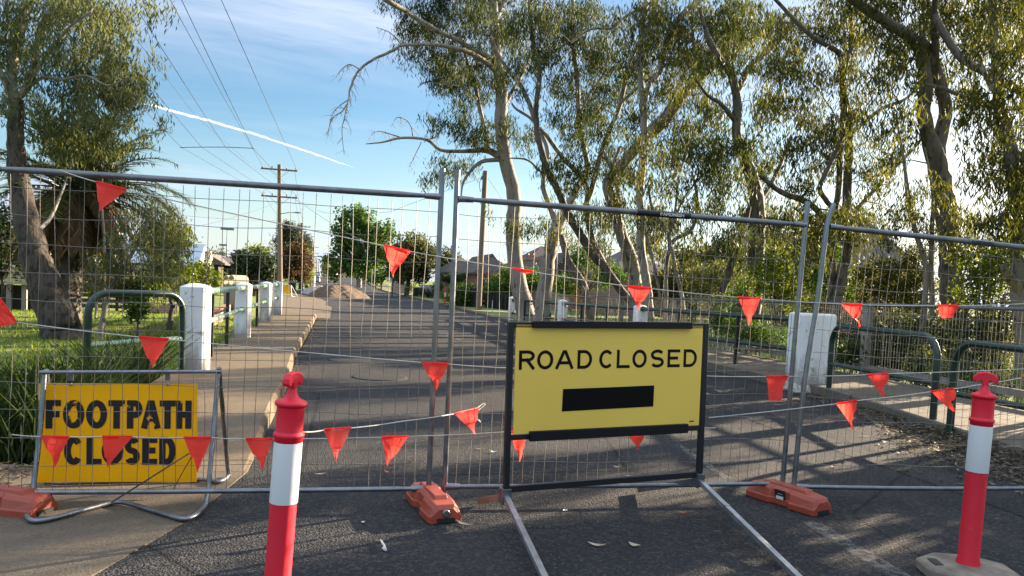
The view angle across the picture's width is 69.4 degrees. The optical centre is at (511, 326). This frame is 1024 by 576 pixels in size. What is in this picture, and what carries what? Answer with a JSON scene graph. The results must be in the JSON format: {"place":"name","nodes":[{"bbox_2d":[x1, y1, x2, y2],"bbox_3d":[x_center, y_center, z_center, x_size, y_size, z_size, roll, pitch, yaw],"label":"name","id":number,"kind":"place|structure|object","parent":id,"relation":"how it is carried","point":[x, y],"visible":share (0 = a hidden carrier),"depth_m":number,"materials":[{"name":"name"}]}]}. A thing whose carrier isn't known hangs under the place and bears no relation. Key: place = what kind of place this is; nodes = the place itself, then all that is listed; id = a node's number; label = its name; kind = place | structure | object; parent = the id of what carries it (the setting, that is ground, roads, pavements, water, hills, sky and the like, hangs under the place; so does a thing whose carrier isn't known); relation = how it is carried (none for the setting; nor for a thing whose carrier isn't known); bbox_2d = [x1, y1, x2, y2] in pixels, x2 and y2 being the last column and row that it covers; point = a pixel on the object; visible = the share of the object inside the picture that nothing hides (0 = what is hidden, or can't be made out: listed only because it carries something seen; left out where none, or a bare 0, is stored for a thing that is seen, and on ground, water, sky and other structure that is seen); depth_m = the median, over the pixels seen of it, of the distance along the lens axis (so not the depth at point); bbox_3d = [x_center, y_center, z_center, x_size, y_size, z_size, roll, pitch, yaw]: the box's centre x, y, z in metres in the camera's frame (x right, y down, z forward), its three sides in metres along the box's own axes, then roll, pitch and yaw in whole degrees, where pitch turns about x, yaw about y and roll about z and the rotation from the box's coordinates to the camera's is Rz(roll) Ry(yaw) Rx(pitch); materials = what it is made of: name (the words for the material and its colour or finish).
{"place":"outdoors","nodes":[
{"label":"outdoors","id":0,"kind":"place"},
{"bbox_2d":[0,309,254,377],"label":"lawn grass","id":1,"kind":"structure","parent":0,"point":[74,343],"depth_m":16.40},
{"bbox_2d":[432,254,502,301],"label":"brick house","id":2,"kind":"structure","parent":0,"point":[470,272],"depth_m":72.70,"materials":[{"name":"brown brick"}]},
{"bbox_2d":[0,279,1013,464],"bbox_3d":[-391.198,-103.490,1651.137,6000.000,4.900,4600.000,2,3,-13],"label":"ground","id":3,"kind":"structure","parent":0,"point":[217,300],"depth_m":19.45,"materials":[{"name":"green plant"}]},
{"bbox_2d":[0,196,24,305],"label":"shrub","id":4,"kind":"object","parent":3,"relation":"on","point":[4,233],"visible":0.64,"depth_m":19.25,"materials":[{"name":"green plant"}]},
{"bbox_2d":[0,364,72,463],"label":"creek weeds","id":5,"kind":"object","parent":3,"relation":"on","point":[4,390],"visible":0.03,"depth_m":7.81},
{"bbox_2d":[0,178,128,310],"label":"weatherboard house","id":6,"kind":"structure","parent":3,"relation":"on","point":[17,294],"depth_m":24.16,"materials":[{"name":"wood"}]},
{"bbox_2d":[0,0,179,339],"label":"gum tree","id":7,"kind":"object","parent":3,"relation":"on","point":[106,79],"visible":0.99,"depth_m":14.92,"materials":[{"name":"green plant"}]},
{"bbox_2d":[58,135,139,334],"bbox_3d":[-9.634,-2.184,17.273,1.663,4.898,2.954,1,3,-26],"label":"gum tree","id":8,"kind":"object","parent":3,"relation":"on","point":[114,182],"visible":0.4,"depth_m":16.56,"materials":[{"name":"plant"}]},
{"bbox_2d":[0,75,200,326],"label":"date palm","id":9,"kind":"object","parent":3,"relation":"on","point":[69,231],"visible":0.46,"depth_m":17.07,"materials":[{"name":"green plant"}]},
{"bbox_2d":[0,321,204,464],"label":"reeds","id":10,"kind":"object","parent":3,"relation":"on","point":[14,425],"visible":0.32,"depth_m":6.25,"materials":[{"name":"plant"}]},
{"bbox_2d":[81,267,132,310],"bbox_3d":[-14.968,-1.340,26.205,2.778,1.600,0.145,2,3,-13],"label":"slat fence","id":11,"kind":"object","parent":3,"relation":"on","point":[110,306],"visible":0.04,"depth_m":26.32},
{"bbox_2d":[0,465,246,575],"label":"concrete apron","id":12,"kind":"object","parent":3,"relation":"on","point":[93,542],"visible":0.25,"depth_m":4.11,"materials":[{"name":"concrete"}]},
{"bbox_2d":[0,461,33,483],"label":"leaf litter","id":13,"kind":"object","parent":12,"relation":"on","point":[18,476],"visible":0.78,"depth_m":5.14,"materials":[{"name":"brown plant"}]},
{"bbox_2d":[0,484,57,518],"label":"fence foot","id":14,"kind":"object","parent":12,"relation":"on","point":[17,502],"visible":0.98,"depth_m":4.29},
{"bbox_2d":[23,367,231,523],"bbox_3d":[-2.439,0.673,4.654,1.159,0.840,1.034,2,3,-13],"label":"footpath sign","id":15,"kind":"object","parent":12,"relation":"on","point":[150,452],"visible":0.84,"depth_m":4.73,"materials":[{"name":"metal"}]},
{"bbox_2d":[81,259,184,323],"bbox_3d":[-10.722,-0.940,20.245,3.493,1.919,2.054,3,3,13],"label":"shrub","id":16,"kind":"object","parent":3,"relation":"on","point":[127,284],"visible":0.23,"depth_m":19.98,"materials":[{"name":"green plant"}]},
{"bbox_2d":[115,289,152,337],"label":"shrub","id":17,"kind":"object","parent":3,"relation":"on","point":[137,311],"visible":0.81,"depth_m":16.00,"materials":[{"name":"green plant"}]},
{"bbox_2d":[83,289,185,369],"bbox_3d":[-4.472,0.226,8.841,0.082,1.326,1.351,4,3,25],"label":"hoop barrier","id":18,"kind":"object","parent":3,"relation":"on","point":[89,307],"visible":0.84,"depth_m":8.68,"materials":[{"name":"metal"}]},
{"bbox_2d":[70,193,218,340],"bbox_3d":[-7.781,-1.191,15.473,2.754,3.279,2.743,2,3,-13],"label":"gum tree","id":19,"kind":"object","parent":3,"relation":"on","point":[171,253],"visible":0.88,"depth_m":15.05,"materials":[{"name":"green plant"}]},
{"bbox_2d":[130,281,176,313],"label":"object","id":20,"kind":"object","parent":3,"relation":"on","point":[161,309],"visible":0.1,"depth_m":25.78,"materials":[{"name":"metal"}]},
{"bbox_2d":[117,240,213,294],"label":"white cottage","id":21,"kind":"structure","parent":3,"relation":"on","point":[201,248],"depth_m":48.99,"materials":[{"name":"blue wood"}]},
{"bbox_2d":[126,247,205,330],"bbox_3d":[-8.807,-0.922,18.921,1.705,2.279,3.673,1,4,-32],"label":"garden tree","id":22,"kind":"object","parent":3,"relation":"on","point":[187,276],"visible":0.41,"depth_m":18.50,"materials":[{"name":"green plant"}]},
{"bbox_2d":[139,218,202,266],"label":"tree","id":23,"kind":"object","parent":3,"relation":"on","point":[178,239],"visible":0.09,"depth_m":44.10,"materials":[{"name":"green plant"}]},
{"bbox_2d":[29,312,315,473],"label":"footpath","id":24,"kind":"structure","parent":3,"relation":"on","point":[240,426],"depth_m":8.84,"materials":[{"name":"concrete"}]},
{"bbox_2d":[178,281,282,369],"bbox_3d":[-6.118,-0.481,17.582,0.357,1.175,16.486,2,3,-14],"label":"bridge railing","id":25,"kind":"object","parent":24,"relation":"on","point":[194,296],"visible":0.9,"depth_m":11.45,"materials":[{"name":"white paint"}]},
{"bbox_2d":[171,257,229,293],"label":"shrub","id":26,"kind":"object","parent":3,"relation":"on","point":[214,275],"visible":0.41,"depth_m":21.29,"materials":[{"name":"green plant"}]},
{"bbox_2d":[212,254,237,293],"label":"timber house","id":27,"kind":"structure","parent":3,"relation":"on","point":[219,260],"depth_m":56.81,"materials":[{"name":"wood"}]},
{"bbox_2d":[228,275,248,310],"bbox_3d":[-10.142,-1.163,27.383,0.402,1.474,0.601,5,4,35],"label":"mailbox","id":28,"kind":"object","parent":3,"relation":"on","point":[232,283],"visible":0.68,"depth_m":27.19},
{"bbox_2d":[227,244,276,295],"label":"hedge tree","id":29,"kind":"object","parent":3,"relation":"on","point":[248,263],"visible":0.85,"depth_m":53.51,"materials":[{"name":"green plant"}]},
{"bbox_2d":[261,164,300,297],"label":"utility pole","id":30,"kind":"object","parent":3,"relation":"on","point":[279,169],"visible":0.93,"depth_m":53.09,"materials":[{"name":"wood"}]},
{"bbox_2d":[269,220,312,280],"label":"tree","id":31,"kind":"object","parent":3,"relation":"on","point":[286,235],"visible":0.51,"depth_m":118.44,"materials":[{"name":"green plant"}]},
{"bbox_2d":[271,239,316,287],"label":"street tree","id":32,"kind":"object","parent":3,"relation":"on","point":[299,266],"visible":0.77,"depth_m":79.83,"materials":[{"name":"brown plant"}]},
{"bbox_2d":[282,294,331,317],"bbox_3d":[-13.337,-1.633,47.397,2.877,0.001,41.740,2,3,-17],"label":"gravel shoulder","id":33,"kind":"object","parent":3,"relation":"on","point":[293,302],"visible":0.73,"depth_m":39.62},
{"bbox_2d":[318,202,397,287],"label":"plane tree","id":34,"kind":"object","parent":3,"relation":"on","point":[358,219],"visible":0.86,"depth_m":135.01,"materials":[{"name":"green plant"}]},
{"bbox_2d":[362,264,393,289],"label":"tree","id":35,"kind":"object","parent":3,"relation":"on","point":[379,279],"visible":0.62,"depth_m":125.34,"materials":[{"name":"green plant"}]},
{"bbox_2d":[381,229,435,296],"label":"street tree","id":36,"kind":"object","parent":3,"relation":"on","point":[404,269],"visible":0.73,"depth_m":78.58,"materials":[{"name":"green plant"}]},
{"bbox_2d":[364,280,481,311],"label":"kerb","id":37,"kind":"structure","parent":3,"relation":"on","point":[456,307],"depth_m":60.70,"materials":[{"name":"concrete"}]},
{"bbox_2d":[325,0,546,320],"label":"gum tree","id":38,"kind":"object","parent":3,"relation":"on","point":[426,23],"visible":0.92,"depth_m":29.73,"materials":[{"name":"green plant"}]},
{"bbox_2d":[366,279,507,312],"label":"verge","id":39,"kind":"structure","parent":3,"relation":"on","point":[483,309],"depth_m":47.02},
{"bbox_2d":[378,283,507,311],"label":"footpath","id":40,"kind":"structure","parent":3,"relation":"on","point":[481,305],"depth_m":50.48,"materials":[{"name":"concrete"}]},
{"bbox_2d":[485,293,512,309],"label":"picket fence","id":41,"kind":"object","parent":40,"relation":"on","point":[504,301],"visible":0.54,"depth_m":45.20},
{"bbox_2d":[431,245,468,271],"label":"street tree","id":42,"kind":"object","parent":3,"relation":"on","point":[447,254],"visible":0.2,"depth_m":99.56,"materials":[{"name":"green plant"}]},
{"bbox_2d":[440,272,469,285],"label":"shrub","id":43,"kind":"object","parent":3,"relation":"on","point":[446,278],"visible":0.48,"depth_m":61.98,"materials":[{"name":"green plant"}]},
{"bbox_2d":[447,283,475,306],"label":"shrub","id":44,"kind":"object","parent":3,"relation":"on","point":[460,298],"visible":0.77,"depth_m":47.07,"materials":[{"name":"green plant"}]},
{"bbox_2d":[461,309,527,321],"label":"kerb island","id":45,"kind":"structure","parent":3,"relation":"on","point":[499,317],"depth_m":34.34,"materials":[{"name":"concrete"}]},
{"bbox_2d":[482,312,553,321],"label":"island grass","id":46,"kind":"structure","parent":45,"relation":"on","point":[505,315],"depth_m":36.13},
{"bbox_2d":[475,171,487,309],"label":"bare pole","id":47,"kind":"object","parent":46,"relation":"on","point":[484,176],"visible":0.81,"depth_m":41.40,"materials":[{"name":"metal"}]},
{"bbox_2d":[483,259,539,294],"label":"hedge","id":48,"kind":"object","parent":3,"relation":"on","point":[494,285],"visible":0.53,"depth_m":46.82,"materials":[{"name":"green plant"}]},
{"bbox_2d":[480,0,616,320],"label":"gum tree","id":49,"kind":"object","parent":3,"relation":"on","point":[584,19],"visible":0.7,"depth_m":27.62,"materials":[{"name":"green plant"}]},
{"bbox_2d":[540,190,593,320],"bbox_3d":[1.664,-2.269,27.133,2.618,5.316,2.677,4,4,32],"label":"gum tree","id":50,"kind":"object","parent":3,"relation":"on","point":[571,266],"visible":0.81,"depth_m":27.07,"materials":[{"name":"green plant"}]},
{"bbox_2d":[490,0,666,304],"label":"gum tree","id":51,"kind":"object","parent":3,"relation":"on","point":[535,56],"visible":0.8,"depth_m":25.03,"materials":[{"name":"green plant"}]},
{"bbox_2d":[552,241,627,299],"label":"hedge","id":52,"kind":"object","parent":3,"relation":"on","point":[616,269],"visible":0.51,"depth_m":41.56,"materials":[{"name":"green plant"}]},
{"bbox_2d":[607,0,736,321],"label":"gum tree","id":53,"kind":"object","parent":3,"relation":"on","point":[654,38],"visible":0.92,"depth_m":21.90,"materials":[{"name":"green plant"}]},
{"bbox_2d":[641,257,710,321],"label":"shrub","id":54,"kind":"object","parent":3,"relation":"on","point":[671,273],"visible":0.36,"depth_m":28.91,"materials":[{"name":"green plant"}]},
{"bbox_2d":[619,148,735,321],"bbox_3d":[4.845,-2.382,21.129,3.173,6.278,3.721,2,3,-13],"label":"gum tree","id":55,"kind":"object","parent":3,"relation":"on","point":[672,222],"visible":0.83,"depth_m":21.25,"materials":[{"name":"green plant"}]},
{"bbox_2d":[643,278,727,322],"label":"shrub","id":56,"kind":"object","parent":3,"relation":"on","point":[677,304],"visible":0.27,"depth_m":28.99,"materials":[{"name":"green plant"}]},
{"bbox_2d":[583,0,796,320],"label":"gum tree","id":57,"kind":"object","parent":3,"relation":"on","point":[614,200],"visible":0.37,"depth_m":24.05,"materials":[{"name":"green plant"}]},
{"bbox_2d":[660,242,747,322],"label":"hedge","id":58,"kind":"object","parent":3,"relation":"on","point":[680,260],"visible":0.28,"depth_m":40.95,"materials":[{"name":"green plant"}]},
{"bbox_2d":[680,257,747,347],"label":"shrub","id":59,"kind":"object","parent":3,"relation":"on","point":[697,285],"visible":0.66,"depth_m":26.08,"materials":[{"name":"green plant"}]},
{"bbox_2d":[653,0,799,355],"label":"gum tree","id":60,"kind":"object","parent":3,"relation":"on","point":[747,163],"visible":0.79,"depth_m":20.59,"materials":[{"name":"green plant"}]},
{"bbox_2d":[712,272,781,325],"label":"shrub","id":61,"kind":"object","parent":3,"relation":"on","point":[741,291],"visible":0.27,"depth_m":24.35,"materials":[{"name":"green plant"}]},
{"bbox_2d":[741,238,816,358],"bbox_3d":[6.819,-0.037,19.165,1.919,4.612,1.835,2,3,-13],"label":"shrub","id":62,"kind":"object","parent":3,"relation":"on","point":[775,272],"visible":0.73,"depth_m":18.87,"materials":[{"name":"green plant"}]},
{"bbox_2d":[705,302,852,368],"bbox_3d":[6.134,0.262,16.410,4.094,1.531,1.539,2,3,-13],"label":"shrub","id":63,"kind":"object","parent":3,"relation":"on","point":[763,331],"visible":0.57,"depth_m":15.99,"materials":[{"name":"green plant"}]},
{"bbox_2d":[554,295,1023,402],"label":"footbridge fence","id":64,"kind":"object","parent":3,"relation":"on","point":[867,314],"visible":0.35,"depth_m":13.05,"materials":[{"name":"metal"}]},
{"bbox_2d":[569,303,1023,402],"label":"weeds","id":65,"kind":"object","parent":3,"relation":"on","point":[922,361],"visible":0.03,"depth_m":12.55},
{"bbox_2d":[772,230,824,331],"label":"shrub","id":66,"kind":"object","parent":3,"relation":"on","point":[809,308],"visible":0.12,"depth_m":20.18,"materials":[{"name":"green plant"}]},
{"bbox_2d":[713,224,922,335],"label":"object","id":67,"kind":"structure","parent":3,"relation":"on","point":[879,252],"depth_m":35.15,"materials":[{"name":"grey brick"}]},
{"bbox_2d":[796,243,861,313],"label":"shrub","id":68,"kind":"object","parent":3,"relation":"on","point":[848,295],"visible":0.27,"depth_m":18.67,"materials":[{"name":"green plant"}]},
{"bbox_2d":[742,0,917,369],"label":"gum tree","id":69,"kind":"object","parent":3,"relation":"on","point":[845,215],"visible":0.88,"depth_m":16.01,"materials":[{"name":"green plant"}]},
{"bbox_2d":[794,203,883,251],"bbox_3d":[17.238,-3.283,38.879,5.498,7.216,3.514,2,3,-13],"label":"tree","id":70,"kind":"object","parent":3,"relation":"on","point":[867,220],"visible":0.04,"depth_m":38.24,"materials":[{"name":"green plant"}]},
{"bbox_2d":[707,348,1023,461],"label":"bridge footpath","id":71,"kind":"structure","parent":3,"relation":"on","point":[1003,425],"depth_m":10.35,"materials":[{"name":"concrete"}]},
{"bbox_2d":[508,297,788,363],"bbox_3d":[2.522,-0.264,22.486,0.313,1.097,21.751,2,3,-14],"label":"bridge railing","id":72,"kind":"object","parent":71,"relation":"on","point":[640,314],"visible":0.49,"depth_m":17.30,"materials":[{"name":"metal"}]},
{"bbox_2d":[783,312,836,392],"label":"end pier","id":73,"kind":"structure","parent":71,"relation":"on","point":[805,319],"depth_m":11.60,"materials":[{"name":"white paint"}]},
{"bbox_2d":[826,324,940,419],"bbox_3d":[4.856,0.557,9.856,0.080,1.089,2.708,2,3,-2],"label":"hoop barrier","id":74,"kind":"object","parent":71,"relation":"on","point":[932,341],"visible":0.85,"depth_m":9.31,"materials":[{"name":"metal"}]},
{"bbox_2d":[945,340,1023,435],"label":"hoop barrier","id":75,"kind":"object","parent":71,"relation":"on","point":[982,345],"visible":0.8,"depth_m":7.80,"materials":[{"name":"metal"}]},
{"bbox_2d":[844,240,938,336],"bbox_3d":[8.650,0.270,16.997,2.212,4.651,1.716,2,3,-13],"label":"shrub","id":76,"kind":"object","parent":3,"relation":"on","point":[910,270],"visible":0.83,"depth_m":16.72,"materials":[{"name":"green plant"}]},
{"bbox_2d":[833,317,950,388],"bbox_3d":[7.032,0.680,13.627,2.844,1.748,1.320,2,3,-13],"label":"shrub","id":77,"kind":"object","parent":3,"relation":"on","point":[902,346],"visible":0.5,"depth_m":13.44,"materials":[{"name":"green plant"}]},
{"bbox_2d":[837,300,957,368],"bbox_3d":[7.598,0.903,14.604,2.614,2.832,1.578,2,3,-13],"label":"shrub","id":78,"kind":"object","parent":3,"relation":"on","point":[914,328],"visible":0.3,"depth_m":14.44,"materials":[{"name":"green plant"}]},
{"bbox_2d":[886,263,940,358],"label":"shrub","id":79,"kind":"object","parent":3,"relation":"on","point":[920,293],"visible":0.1,"depth_m":16.61,"materials":[{"name":"green plant"}]},
{"bbox_2d":[804,0,1023,390],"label":"gum tree","id":80,"kind":"object","parent":3,"relation":"on","point":[930,74],"visible":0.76,"depth_m":14.10,"materials":[{"name":"green plant"}]},
{"bbox_2d":[858,127,1008,385],"bbox_3d":[7.577,-0.678,13.489,3.176,5.805,1.776,1,3,-24],"label":"gum tree","id":81,"kind":"object","parent":3,"relation":"on","point":[913,213],"visible":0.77,"depth_m":13.45,"materials":[{"name":"green plant"}]},
{"bbox_2d":[927,339,1014,400],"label":"shrub","id":82,"kind":"object","parent":3,"relation":"on","point":[1004,372],"visible":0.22,"depth_m":12.24,"materials":[{"name":"green plant"}]},
{"bbox_2d":[931,284,1014,379],"bbox_3d":[8.321,0.872,12.972,1.992,3.670,1.428,2,3,-13],"label":"shrub","id":83,"kind":"object","parent":3,"relation":"on","point":[1005,332],"visible":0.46,"depth_m":12.75,"materials":[{"name":"green plant"}]},
{"bbox_2d":[943,229,1009,358],"bbox_3d":[8.734,0.449,13.631,1.623,4.653,1.197,1,3,-24],"label":"shrub","id":84,"kind":"object","parent":3,"relation":"on","point":[984,271],"visible":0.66,"depth_m":13.39,"materials":[{"name":"green plant"}]},
{"bbox_2d":[933,0,1023,401],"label":"gum tree","id":85,"kind":"object","parent":3,"relation":"on","point":[1010,163],"visible":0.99,"depth_m":11.17,"materials":[{"name":"green plant"}]},
{"bbox_2d":[0,0,1023,306],"label":"sky","id":86,"kind":"structure","parent":0,"point":[294,49],"materials":[{"name":"blue"}]},
{"bbox_2d":[491,246,581,309],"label":"brick house","id":87,"kind":"structure","parent":0,"point":[529,258],"depth_m":57.93,"materials":[{"name":"brown brick"}]},
{"bbox_2d":[94,277,1023,575],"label":"road","id":88,"kind":"structure","parent":0,"point":[892,533],"depth_m":5.30,"materials":[{"name":"asphalt"}]},
{"bbox_2d":[264,371,307,575],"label":"traffic bollard","id":89,"kind":"object","parent":88,"relation":"on","point":[288,432],"visible":1,"depth_m":2.90,"materials":[{"name":"red plastic"}]},
{"bbox_2d":[303,403,484,460],"bbox_3d":[-0.561,0.556,3.925,0.090,0.309,1.832,4,3,22],"label":"bunting line","id":90,"kind":"object","parent":89,"relation":"attached to","point":[336,437],"visible":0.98,"depth_m":3.45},
{"bbox_2d":[307,283,370,298],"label":"soil heap","id":91,"kind":"object","parent":88,"relation":"on","point":[330,291],"visible":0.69,"depth_m":60.53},
{"bbox_2d":[328,358,370,361],"bbox_3d":[-2.961,0.608,13.500,0.760,0.010,0.760,2,3,-13],"label":"manhole cover","id":92,"kind":"object","parent":88,"relation":"on","point":[348,359],"visible":0.84,"depth_m":13.43,"materials":[{"name":"metal"}]},
{"bbox_2d":[351,373,406,380],"bbox_3d":[-2.017,0.767,11.268,0.840,0.010,0.840,2,3,-13],"label":"manhole cover","id":93,"kind":"object","parent":88,"relation":"on","point":[379,377],"visible":0.94,"depth_m":11.20,"materials":[{"name":"metal"}]},
{"bbox_2d":[406,482,461,523],"bbox_3d":[-0.510,1.108,4.762,0.224,0.138,0.597,1,3,-22],"label":"fence foot","id":94,"kind":"object","parent":88,"relation":"on","point":[434,503],"visible":0.93,"depth_m":4.57},
{"bbox_2d":[0,166,444,494],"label":"temporary fence panel","id":95,"kind":"object","parent":94,"relation":"on","point":[439,196],"visible":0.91,"depth_m":4.54,"materials":[{"name":"metal"}]},
{"bbox_2d":[12,427,715,471],"bbox_3d":[-0.748,0.781,4.749,4.438,0.295,0.063,2,3,-12],"label":"bunting line","id":96,"kind":"object","parent":95,"relation":"attached to","point":[114,445],"visible":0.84,"depth_m":4.51,"materials":[{"name":"plastic"}]},
{"bbox_2d":[0,298,1021,400],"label":"bunting line","id":97,"kind":"object","parent":95,"relation":"attached to","point":[153,347],"visible":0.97,"depth_m":4.75,"materials":[{"name":"plastic"}]},
{"bbox_2d":[59,170,1023,326],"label":"bunting line","id":98,"kind":"object","parent":95,"relation":"attached to","point":[107,193],"visible":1,"depth_m":4.92,"materials":[{"name":"plastic"}]},
{"bbox_2d":[442,170,809,492],"bbox_3d":[0.829,0.122,5.089,2.547,2.194,0.049,2,3,-11],"label":"temporary fence panel","id":99,"kind":"object","parent":88,"relation":"on","point":[458,198],"visible":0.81,"depth_m":5.06,"materials":[{"name":"metal"}]},
{"bbox_2d":[477,321,801,575],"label":"road closed sign","id":100,"kind":"object","parent":88,"relation":"on","point":[586,379],"visible":0.99,"depth_m":4.78,"materials":[{"name":"metal"}]},
{"bbox_2d":[709,376,1023,429],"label":"bunting line","id":101,"kind":"object","parent":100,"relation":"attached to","point":[946,396],"visible":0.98,"depth_m":4.42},
{"bbox_2d":[746,478,831,516],"bbox_3d":[1.963,1.192,5.263,0.224,0.138,0.590,1,4,-33],"label":"fence foot","id":102,"kind":"object","parent":88,"relation":"on","point":[803,500],"visible":0.91,"depth_m":5.15},
{"bbox_2d":[791,203,1023,490],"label":"temporary fence panel","id":103,"kind":"object","parent":88,"relation":"on","point":[828,226],"visible":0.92,"depth_m":5.32,"materials":[{"name":"metal"}]},
{"bbox_2d":[793,392,1023,497],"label":"leaf litter","id":104,"kind":"object","parent":88,"relation":"on","point":[869,414],"visible":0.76,"depth_m":7.80,"materials":[{"name":"brown plant"}]},
{"bbox_2d":[915,372,1019,575],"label":"traffic bollard","id":105,"kind":"object","parent":88,"relation":"on","point":[966,560],"visible":1,"depth_m":3.95,"materials":[{"name":"red plastic"}]},
{"bbox_2d":[580,251,669,316],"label":"brick house","id":106,"kind":"structure","parent":0,"point":[608,292],"depth_m":51.27,"materials":[{"name":"brown brick"}]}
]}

